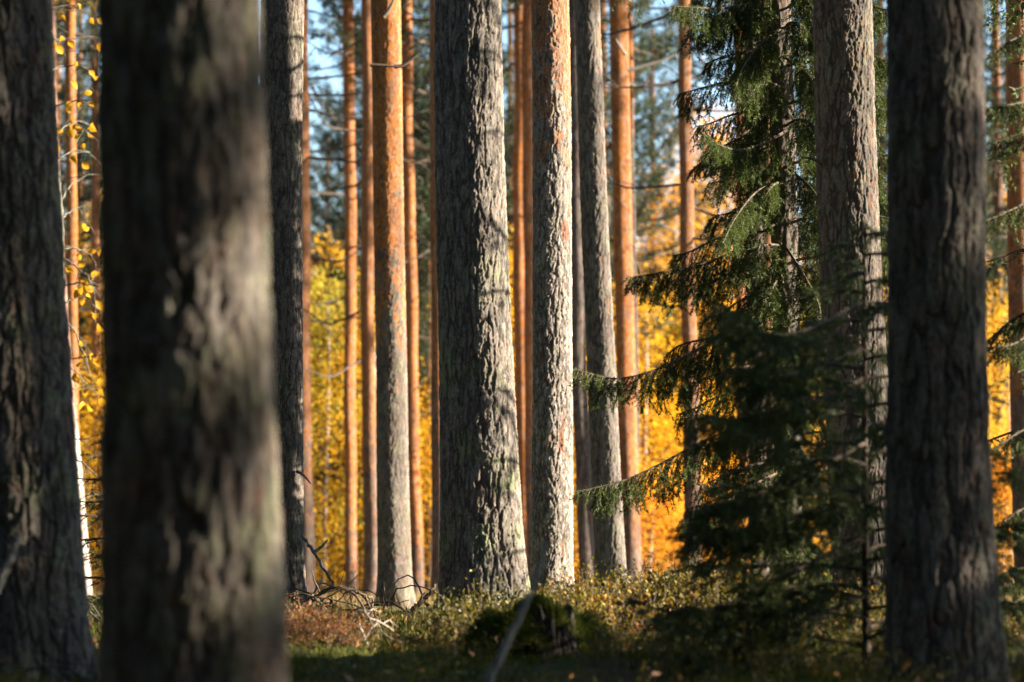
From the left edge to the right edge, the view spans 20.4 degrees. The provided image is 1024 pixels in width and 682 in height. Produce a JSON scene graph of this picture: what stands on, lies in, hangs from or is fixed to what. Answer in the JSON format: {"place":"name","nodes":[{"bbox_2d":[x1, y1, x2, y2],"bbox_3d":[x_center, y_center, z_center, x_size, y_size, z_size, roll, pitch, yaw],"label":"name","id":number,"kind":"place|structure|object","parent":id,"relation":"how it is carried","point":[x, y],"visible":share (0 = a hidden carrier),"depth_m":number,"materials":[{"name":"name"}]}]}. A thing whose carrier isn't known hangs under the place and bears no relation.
{"place":"outdoors","nodes":[
{"label":"outdoors","id":0,"kind":"place"},
{"bbox_2d":[1,552,1023,681],"bbox_3d":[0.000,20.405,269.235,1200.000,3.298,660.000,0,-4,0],"label":"forest floor","id":1,"kind":"structure","parent":0,"point":[564,666],"depth_m":10.54,"materials":[{"name":"plant"}]},
{"bbox_2d":[0,534,21,590],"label":"dead stick","id":2,"kind":"object","parent":1,"relation":"on","point":[8,563],"visible":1,"depth_m":7.97,"materials":[{"name":"wood"}]},
{"bbox_2d":[0,0,98,681],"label":"pine tree","id":3,"kind":"object","parent":1,"relation":"on","point":[44,618],"visible":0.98,"depth_m":9.86,"materials":[{"name":"grey plant"}]},
{"bbox_2d":[51,0,94,600],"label":"birch tree","id":4,"kind":"object","parent":1,"relation":"on","point":[81,493],"visible":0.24,"depth_m":39.96,"materials":[{"name":"white plant"}]},
{"bbox_2d":[55,0,95,446],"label":"pine tree","id":5,"kind":"object","parent":1,"relation":"on","point":[69,59],"visible":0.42,"depth_m":48.23,"materials":[{"name":"orange plant"}]},
{"bbox_2d":[60,1,92,456],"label":"pine tree","id":6,"kind":"object","parent":1,"relation":"on","point":[80,217],"visible":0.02,"depth_m":69.94,"materials":[{"name":"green plant"}]},
{"bbox_2d":[60,75,92,452],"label":"pine tree","id":7,"kind":"object","parent":1,"relation":"on","point":[66,224],"visible":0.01,"depth_m":78.45,"materials":[{"name":"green plant"}]},
{"bbox_2d":[61,152,92,569],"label":"birch tree","id":8,"kind":"object","parent":1,"relation":"on","point":[86,464],"depth_m":79.94,"materials":[{"name":"yellow plant"}]},
{"bbox_2d":[52,3,102,482],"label":"birch sapling","id":9,"kind":"object","parent":1,"relation":"on","point":[79,290],"visible":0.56,"depth_m":13.08,"materials":[{"name":"yellow plant"}]},
{"bbox_2d":[55,8,100,429],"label":"pine tree","id":10,"kind":"object","parent":1,"relation":"on","point":[86,197],"visible":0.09,"depth_m":63.92,"materials":[{"name":"green plant"}]},
{"bbox_2d":[63,215,92,560],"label":"birch tree","id":11,"kind":"object","parent":1,"relation":"on","point":[84,380],"visible":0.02,"depth_m":69.47,"materials":[{"name":"yellow plant"}]},
{"bbox_2d":[55,0,102,593],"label":"pine tree","id":12,"kind":"object","parent":1,"relation":"on","point":[93,66],"visible":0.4,"depth_m":60.14,"materials":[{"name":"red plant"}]},
{"bbox_2d":[64,204,100,582],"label":"birch tree","id":13,"kind":"object","parent":1,"relation":"on","point":[90,406],"visible":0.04,"depth_m":66.07,"materials":[{"name":"yellow plant"}]},
{"bbox_2d":[78,278,92,564],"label":"birch tree","id":14,"kind":"object","parent":1,"relation":"on","point":[84,456],"visible":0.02,"depth_m":66.92,"materials":[{"name":"yellow plant"}]},
{"bbox_2d":[78,418,100,612],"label":"tree","id":15,"kind":"object","parent":1,"relation":"on","point":[93,599],"visible":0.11,"depth_m":14.42,"materials":[{"name":"green plant"}]},
{"bbox_2d":[78,344,100,570],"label":"birch tree","id":16,"kind":"object","parent":1,"relation":"on","point":[88,444],"visible":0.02,"depth_m":57.27,"materials":[{"name":"yellow plant"}]},
{"bbox_2d":[78,315,102,591],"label":"birch tree","id":17,"kind":"object","parent":1,"relation":"on","point":[81,442],"visible":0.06,"depth_m":56.84,"materials":[{"name":"yellow plant"}]},
{"bbox_2d":[96,0,288,681],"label":"pine tree","id":18,"kind":"object","parent":1,"relation":"on","point":[192,567],"visible":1,"depth_m":5.88,"materials":[{"name":"brown plant"}]},
{"bbox_2d":[261,0,310,609],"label":"pine tree","id":19,"kind":"object","parent":1,"relation":"on","point":[283,33],"visible":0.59,"depth_m":17.78,"materials":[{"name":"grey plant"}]},
{"bbox_2d":[302,536,334,585],"bbox_3d":[-1.156,1.330,17.143,0.093,0.307,0.467,2,-4,-21],"label":"fallen branch","id":20,"kind":"object","parent":1,"relation":"on","point":[313,551],"visible":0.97,"depth_m":17.14,"materials":[{"name":"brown wood"}]},
{"bbox_2d":[314,491,340,593],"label":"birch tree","id":21,"kind":"object","parent":1,"relation":"on","point":[316,572],"depth_m":58.56,"materials":[{"name":"yellow plant"}]},
{"bbox_2d":[311,221,344,591],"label":"birch tree","id":22,"kind":"object","parent":1,"relation":"on","point":[318,285],"visible":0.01,"depth_m":84.20,"materials":[{"name":"yellow plant"}]},
{"bbox_2d":[310,249,358,581],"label":"birch tree","id":23,"kind":"object","parent":1,"relation":"on","point":[315,277],"visible":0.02,"depth_m":70.24,"materials":[{"name":"yellow plant"}]},
{"bbox_2d":[294,587,375,622],"bbox_3d":[-0.948,1.428,15.106,0.560,0.237,0.028,1,-4,-15],"label":"fallen twig","id":24,"kind":"object","parent":1,"relation":"on","point":[357,597],"visible":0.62,"depth_m":15.13,"materials":[{"name":"wood"}]},
{"bbox_2d":[310,109,360,334],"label":"pine tree","id":25,"kind":"object","parent":1,"relation":"on","point":[324,188],"visible":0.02,"depth_m":104.45,"materials":[{"name":"green plant"}]},
{"bbox_2d":[310,225,374,594],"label":"birch tree","id":26,"kind":"object","parent":1,"relation":"on","point":[335,252],"visible":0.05,"depth_m":78.28,"materials":[{"name":"yellow plant"}]},
{"bbox_2d":[311,294,375,598],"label":"tree","id":27,"kind":"object","parent":1,"relation":"on","point":[330,456],"visible":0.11,"depth_m":61.93,"materials":[{"name":"plant"}]},
{"bbox_2d":[338,550,370,606],"bbox_3d":[-0.957,1.499,17.359,0.227,0.472,0.119,-3,-5,41],"label":"dead shrub","id":28,"kind":"object","parent":1,"relation":"on","point":[350,582],"visible":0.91,"depth_m":17.41,"materials":[{"name":"brown plant"}]},
{"bbox_2d":[333,589,378,622],"bbox_3d":[-0.838,1.429,15.111,0.364,0.227,0.028,3,-5,-41],"label":"fallen twig","id":29,"kind":"object","parent":1,"relation":"on","point":[359,593],"visible":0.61,"depth_m":15.14,"materials":[{"name":"wood"}]},
{"bbox_2d":[302,0,429,596],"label":"pine tree","id":30,"kind":"object","parent":1,"relation":"on","point":[366,312],"visible":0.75,"depth_m":42.05,"materials":[{"name":"orange plant"}]},
{"bbox_2d":[302,0,429,595],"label":"pine tree","id":31,"kind":"object","parent":1,"relation":"on","point":[309,528],"visible":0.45,"depth_m":44.07,"materials":[{"name":"orange plant"}]},
{"bbox_2d":[310,296,423,597],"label":"birch tree","id":32,"kind":"object","parent":1,"relation":"on","point":[317,581],"visible":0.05,"depth_m":63.72,"materials":[{"name":"yellow plant"}]},
{"bbox_2d":[308,0,430,597],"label":"pine tree","id":33,"kind":"object","parent":1,"relation":"on","point":[347,18],"visible":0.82,"depth_m":50.09,"materials":[{"name":"orange plant"}]},
{"bbox_2d":[310,5,429,332],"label":"pine tree","id":34,"kind":"object","parent":1,"relation":"on","point":[327,177],"visible":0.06,"depth_m":81.94,"materials":[{"name":"green plant"}]},
{"bbox_2d":[310,257,431,598],"bbox_3d":[-3.594,1.776,54.992,4.833,6.862,5.276,1,-4,-18],"label":"birch tree","id":35,"kind":"object","parent":1,"relation":"on","point":[332,308],"visible":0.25,"depth_m":54.89,"materials":[{"name":"yellow plant"}]},
{"bbox_2d":[310,284,431,595],"bbox_3d":[-2.629,1.869,54.566,4.258,6.533,4.714,-1,-4,19],"label":"birch tree","id":36,"kind":"object","parent":1,"relation":"on","point":[359,479],"visible":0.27,"depth_m":54.12,"materials":[{"name":"yellow plant"}]},
{"bbox_2d":[311,24,430,470],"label":"pine tree","id":37,"kind":"object","parent":1,"relation":"on","point":[357,215],"visible":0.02,"depth_m":70.02,"materials":[{"name":"green plant"}]},
{"bbox_2d":[310,281,431,597],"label":"birch tree","id":38,"kind":"object","parent":1,"relation":"on","point":[360,538],"visible":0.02,"depth_m":65.56,"materials":[{"name":"yellow plant"}]},
{"bbox_2d":[317,0,430,596],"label":"pine tree","id":39,"kind":"object","parent":1,"relation":"on","point":[416,524],"visible":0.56,"depth_m":52.08,"materials":[{"name":"orange plant"}]},
{"bbox_2d":[355,608,403,644],"bbox_3d":[-0.587,1.262,12.530,0.204,0.167,0.220,1,-4,-10],"label":"bare twig","id":40,"kind":"object","parent":1,"relation":"on","point":[361,630],"visible":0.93,"depth_m":12.54,"materials":[{"name":"brown wood"}]},
{"bbox_2d":[329,327,431,589],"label":"birch tree","id":41,"kind":"object","parent":1,"relation":"on","point":[420,466],"visible":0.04,"depth_m":59.99,"materials":[{"name":"yellow plant"}]},
{"bbox_2d":[346,601,416,622],"bbox_3d":[-0.746,1.506,15.764,0.497,0.134,0.025,-1,-4,15],"label":"fallen twig","id":42,"kind":"object","parent":1,"relation":"on","point":[404,610],"visible":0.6,"depth_m":15.74,"materials":[{"name":"brown wood"}]},
{"bbox_2d":[370,0,417,608],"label":"pine tree","id":43,"kind":"object","parent":1,"relation":"on","point":[394,561],"visible":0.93,"depth_m":25.97,"materials":[{"name":"orange plant"}]},
{"bbox_2d":[359,244,431,594],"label":"pine tree","id":44,"kind":"object","parent":1,"relation":"on","point":[427,370],"visible":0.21,"depth_m":57.87,"materials":[{"name":"plant"}]},
{"bbox_2d":[377,574,429,612],"bbox_3d":[-0.651,1.536,17.209,0.334,0.247,0.033,0,-4,-2],"label":"fallen twig","id":45,"kind":"object","parent":1,"relation":"on","point":[403,577],"visible":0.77,"depth_m":17.21,"materials":[{"name":"brown wood"}]},
{"bbox_2d":[308,0,514,406],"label":"pine tree","id":46,"kind":"object","parent":1,"relation":"on","point":[320,100],"visible":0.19,"depth_m":59.73,"materials":[{"name":"green plant"}]},
{"bbox_2d":[312,0,514,405],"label":"pine tree","id":47,"kind":"object","parent":1,"relation":"on","point":[506,138],"visible":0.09,"depth_m":59.67,"materials":[{"name":"green plant"}]},
{"bbox_2d":[410,584,435,612],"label":"fallen branch","id":48,"kind":"object","parent":1,"relation":"on","point":[421,601],"visible":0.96,"depth_m":15.94,"materials":[{"name":"wood"}]},
{"bbox_2d":[429,0,439,597],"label":"pine tree","id":49,"kind":"object","parent":1,"relation":"on","point":[435,444],"visible":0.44,"depth_m":33.99,"materials":[{"name":"red plant"}]},
{"bbox_2d":[356,4,514,388],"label":"pine tree","id":50,"kind":"object","parent":1,"relation":"on","point":[506,170],"visible":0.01,"depth_m":65.91,"materials":[{"name":"green plant"}]},
{"bbox_2d":[312,280,575,596],"bbox_3d":[-2.010,1.972,62.102,8.540,7.816,8.123,0,-4,0],"label":"birch tree","id":51,"kind":"object","parent":1,"relation":"on","point":[358,492],"visible":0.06,"depth_m":60.86,"materials":[{"name":"yellow plant"}]},
{"bbox_2d":[433,0,529,622],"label":"pine tree","id":52,"kind":"object","parent":1,"relation":"on","point":[481,531],"visible":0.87,"depth_m":14.40,"materials":[{"name":"brown plant"}]},
{"bbox_2d":[285,575,722,650],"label":"red heath sprigs","id":53,"kind":"object","parent":1,"relation":"on","point":[324,624],"visible":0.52,"depth_m":12.52,"materials":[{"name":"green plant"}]},
{"bbox_2d":[358,222,652,581],"bbox_3d":[-0.006,1.195,54.040,5.879,7.894,5.275,-1,-4,15],"label":"birch tree","id":54,"kind":"object","parent":1,"relation":"on","point":[512,325],"visible":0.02,"depth_m":54.07,"materials":[{"name":"yellow plant"}]},
{"bbox_2d":[0,570,1020,681],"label":"fallen leaves","id":55,"kind":"object","parent":1,"relation":"on","point":[814,669],"depth_m":10.85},
{"bbox_2d":[0,609,1022,681],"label":"moss carpet","id":56,"kind":"object","parent":1,"relation":"on","point":[820,675],"visible":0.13,"depth_m":10.55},
{"bbox_2d":[0,548,1023,681],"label":"blueberry shrubs","id":57,"kind":"object","parent":1,"relation":"on","point":[673,591],"visible":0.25,"depth_m":11.40,"materials":[{"name":"green plant"}]},
{"bbox_2d":[415,0,614,378],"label":"pine tree","id":58,"kind":"object","parent":1,"relation":"on","point":[510,99],"visible":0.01,"depth_m":74.29,"materials":[{"name":"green plant"}]},
{"bbox_2d":[423,0,609,558],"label":"pine tree","id":59,"kind":"object","parent":1,"relation":"on","point":[518,272],"visible":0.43,"depth_m":50.13,"materials":[{"name":"orange plant"}]},
{"bbox_2d":[501,0,532,577],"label":"pine tree","id":60,"kind":"object","parent":1,"relation":"on","point":[527,129],"visible":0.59,"depth_m":43.98,"materials":[{"name":"red plant"}]},
{"bbox_2d":[486,542,548,681],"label":"dead stick","id":61,"kind":"object","parent":1,"relation":"on","point":[497,662],"visible":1,"depth_m":8.16,"materials":[{"name":"wood"}]},
{"bbox_2d":[457,591,617,658],"bbox_3d":[0.094,1.158,11.414,0.480,0.325,0.682,-4,-5,45],"label":"mossy rock","id":62,"kind":"object","parent":1,"relation":"on","point":[568,624],"visible":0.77,"depth_m":11.30,"materials":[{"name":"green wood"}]},
{"bbox_2d":[529,0,573,600],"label":"pine tree","id":63,"kind":"object","parent":1,"relation":"on","point":[552,468],"visible":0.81,"depth_m":20.25,"materials":[{"name":"brown plant"}]},
{"bbox_2d":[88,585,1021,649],"bbox_3d":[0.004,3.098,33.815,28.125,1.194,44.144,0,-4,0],"label":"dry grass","id":64,"kind":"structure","parent":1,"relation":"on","point":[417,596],"depth_m":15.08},
{"bbox_2d":[569,0,594,591],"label":"pine tree","id":65,"kind":"object","parent":1,"relation":"on","point":[585,530],"visible":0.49,"depth_m":37.98,"materials":[{"name":"grey plant"}]},
{"bbox_2d":[508,28,680,478],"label":"pine tree","id":66,"kind":"object","parent":1,"relation":"on","point":[637,267],"visible":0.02,"depth_m":70.30,"materials":[{"name":"green plant"}]},
{"bbox_2d":[574,0,627,594],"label":"pine tree","id":67,"kind":"object","parent":1,"relation":"on","point":[609,542],"visible":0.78,"depth_m":24.02,"materials":[{"name":"grey plant"}]},
{"bbox_2d":[502,0,734,400],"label":"pine tree","id":68,"kind":"object","parent":1,"relation":"on","point":[648,179],"visible":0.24,"depth_m":59.76,"materials":[{"name":"green plant"}]},
{"bbox_2d":[603,0,677,586],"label":"pine tree","id":69,"kind":"object","parent":1,"relation":"on","point":[620,70],"visible":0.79,"depth_m":38.09,"materials":[{"name":"orange plant"}]},
{"bbox_2d":[615,535,667,585],"bbox_3d":[0.690,1.228,14.479,0.237,0.486,0.389,3,-5,-36],"label":"dead shrub","id":70,"kind":"object","parent":1,"relation":"on","point":[643,563],"visible":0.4,"depth_m":14.50,"materials":[{"name":"brown plant"}]},
{"bbox_2d":[573,444,717,584],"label":"birch tree","id":71,"kind":"object","parent":1,"relation":"on","point":[652,519],"visible":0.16,"depth_m":45.77,"materials":[{"name":"yellow plant"}]},
{"bbox_2d":[616,324,682,537],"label":"birch tree","id":72,"kind":"object","parent":1,"relation":"on","point":[661,356],"visible":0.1,"depth_m":59.97,"materials":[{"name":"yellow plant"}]},
{"bbox_2d":[573,299,729,570],"bbox_3d":[3.510,2.303,61.881,4.559,6.862,5.318,2,-5,-32],"label":"birch tree","id":73,"kind":"object","parent":1,"relation":"on","point":[678,335],"visible":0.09,"depth_m":61.95,"materials":[{"name":"yellow plant"}]},
{"bbox_2d":[573,262,731,570],"bbox_3d":[2.844,1.772,58.961,4.755,7.301,5.419,-1,-4,19],"label":"birch tree","id":74,"kind":"object","parent":1,"relation":"on","point":[644,428],"visible":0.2,"depth_m":58.68,"materials":[{"name":"yellow plant"}]},
{"bbox_2d":[600,0,724,469],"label":"pine tree","id":75,"kind":"object","parent":1,"relation":"on","point":[634,47],"visible":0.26,"depth_m":52.25,"materials":[{"name":"orange plant"}]},
{"bbox_2d":[636,222,695,323],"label":"birch tree","id":76,"kind":"object","parent":1,"relation":"on","point":[659,242],"visible":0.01,"depth_m":83.92,"materials":[{"name":"yellow plant"}]},
{"bbox_2d":[608,0,734,319],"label":"pine tree","id":77,"kind":"object","parent":1,"relation":"on","point":[664,124],"visible":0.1,"depth_m":82.36,"materials":[{"name":"green plant"}]},
{"bbox_2d":[611,122,733,447],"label":"birch tree","id":78,"kind":"object","parent":1,"relation":"on","point":[671,196],"visible":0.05,"depth_m":78.38,"materials":[{"name":"yellow plant"}]},
{"bbox_2d":[640,440,719,576],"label":"birch tree","id":79,"kind":"object","parent":1,"relation":"on","point":[663,515],"visible":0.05,"depth_m":49.68,"materials":[{"name":"orange plant"}]},
{"bbox_2d":[569,0,800,583],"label":"pine tree","id":80,"kind":"object","parent":1,"relation":"on","point":[687,239],"visible":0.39,"depth_m":35.14,"materials":[{"name":"red plant"}]},
{"bbox_2d":[637,57,735,403],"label":"birch tree","id":81,"kind":"object","parent":1,"relation":"on","point":[669,234],"visible":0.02,"depth_m":82.19,"materials":[{"name":"yellow plant"}]},
{"bbox_2d":[641,461,747,574],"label":"birch tree","id":82,"kind":"object","parent":1,"relation":"on","point":[667,563],"visible":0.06,"depth_m":46.70,"materials":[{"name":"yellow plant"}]},
{"bbox_2d":[573,238,827,579],"bbox_3d":[3.608,1.877,64.234,9.661,8.337,7.257,0,-4,0],"label":"birch tree","id":83,"kind":"object","parent":1,"relation":"on","point":[673,331],"visible":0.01,"depth_m":63.77,"materials":[{"name":"yellow plant"}]},
{"bbox_2d":[662,0,768,579],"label":"pine tree","id":84,"kind":"object","parent":1,"relation":"on","point":[759,558],"visible":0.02,"depth_m":36.02,"materials":[{"name":"green plant"}]},
{"bbox_2d":[636,97,797,400],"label":"birch tree","id":85,"kind":"object","parent":1,"relation":"on","point":[695,152],"depth_m":90.62,"materials":[{"name":"yellow plant"}]},
{"bbox_2d":[641,0,803,570],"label":"pine tree","id":86,"kind":"object","parent":1,"relation":"on","point":[693,59],"visible":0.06,"depth_m":50.34,"materials":[{"name":"green plant"}]},
{"bbox_2d":[641,91,809,355],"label":"birch tree","id":87,"kind":"object","parent":1,"relation":"on","point":[703,216],"visible":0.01,"depth_m":76.81,"materials":[{"name":"yellow plant"}]},
{"bbox_2d":[639,333,831,575],"bbox_3d":[4.171,2.495,59.818,6.332,6.253,5.966,0,-4,0],"label":"birch tree","id":88,"kind":"object","parent":1,"relation":"on","point":[664,426],"visible":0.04,"depth_m":59.68,"materials":[{"name":"yellow plant"}]},
{"bbox_2d":[762,1,773,578],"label":"pine tree","id":89,"kind":"object","parent":1,"relation":"on","point":[767,239],"visible":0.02,"depth_m":44.14,"materials":[{"name":"red plant"}]},
{"bbox_2d":[567,0,1014,586],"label":"spruce tree","id":90,"kind":"object","parent":1,"relation":"on","point":[781,44],"visible":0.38,"depth_m":17.18,"materials":[{"name":"green plant"}]},
{"bbox_2d":[706,13,886,548],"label":"pine tree","id":91,"kind":"object","parent":1,"relation":"on","point":[799,171],"visible":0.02,"depth_m":80.44,"materials":[{"name":"green plant"}]},
{"bbox_2d":[612,220,1023,681],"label":"spruce tree","id":92,"kind":"object","parent":1,"relation":"on","point":[777,594],"visible":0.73,"depth_m":10.21,"materials":[{"name":"green plant"}]},
{"bbox_2d":[797,35,886,435],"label":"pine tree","id":93,"kind":"object","parent":1,"relation":"on","point":[812,180],"visible":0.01,"depth_m":70.62,"materials":[{"name":"green plant"}]},
{"bbox_2d":[802,0,887,620],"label":"pine tree","id":94,"kind":"object","parent":1,"relation":"on","point":[845,160],"visible":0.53,"depth_m":15.39,"materials":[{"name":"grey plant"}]},
{"bbox_2d":[794,0,1008,396],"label":"pine tree","id":95,"kind":"object","parent":1,"relation":"on","point":[880,48],"visible":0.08,"depth_m":62.10,"materials":[{"name":"green plant"}]},
{"bbox_2d":[876,0,1007,551],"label":"pine tree","id":96,"kind":"object","parent":1,"relation":"on","point":[998,175],"visible":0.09,"depth_m":62.15,"materials":[{"name":"plant"}]},
{"bbox_2d":[884,0,1009,681],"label":"pine tree","id":97,"kind":"object","parent":1,"relation":"on","point":[941,576],"visible":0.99,"depth_m":9.65,"materials":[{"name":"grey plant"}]},
{"bbox_2d":[983,0,1010,437],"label":"pine tree","id":98,"kind":"object","parent":1,"relation":"on","point":[1005,199],"visible":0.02,"depth_m":72.22,"materials":[{"name":"green plant"}]},
{"bbox_2d":[986,311,1010,571],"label":"birch tree","id":99,"kind":"object","parent":1,"relation":"on","point":[990,394],"visible":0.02,"depth_m":68.06,"materials":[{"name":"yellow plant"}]},
{"bbox_2d":[985,171,1013,579],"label":"birch tree","id":100,"kind":"object","parent":1,"relation":"on","point":[1005,193],"visible":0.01,"depth_m":80.51,"materials":[{"name":"yellow plant"}]},
{"bbox_2d":[986,268,1013,597],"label":"birch tree","id":101,"kind":"object","parent":1,"relation":"on","point":[1007,389],"visible":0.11,"depth_m":56.34,"materials":[{"name":"yellow plant"}]},
{"bbox_2d":[989,411,1013,586],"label":"birch tree","id":102,"kind":"object","parent":1,"relation":"on","point":[1006,494],"visible":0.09,"depth_m":43.67,"materials":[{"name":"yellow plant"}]},
{"bbox_2d":[983,0,1023,627],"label":"spruce tree","id":103,"kind":"object","parent":1,"relation":"on","point":[994,112],"visible":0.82,"depth_m":13.59,"materials":[{"name":"green plant"}]},
{"bbox_2d":[1005,0,1023,601],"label":"pine tree","id":104,"kind":"object","parent":1,"relation":"on","point":[1014,77],"visible":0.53,"depth_m":28.04,"materials":[{"name":"orange plant"}]},
{"bbox_2d":[60,0,1006,548],"label":"sky","id":105,"kind":"structure","parent":0,"point":[313,5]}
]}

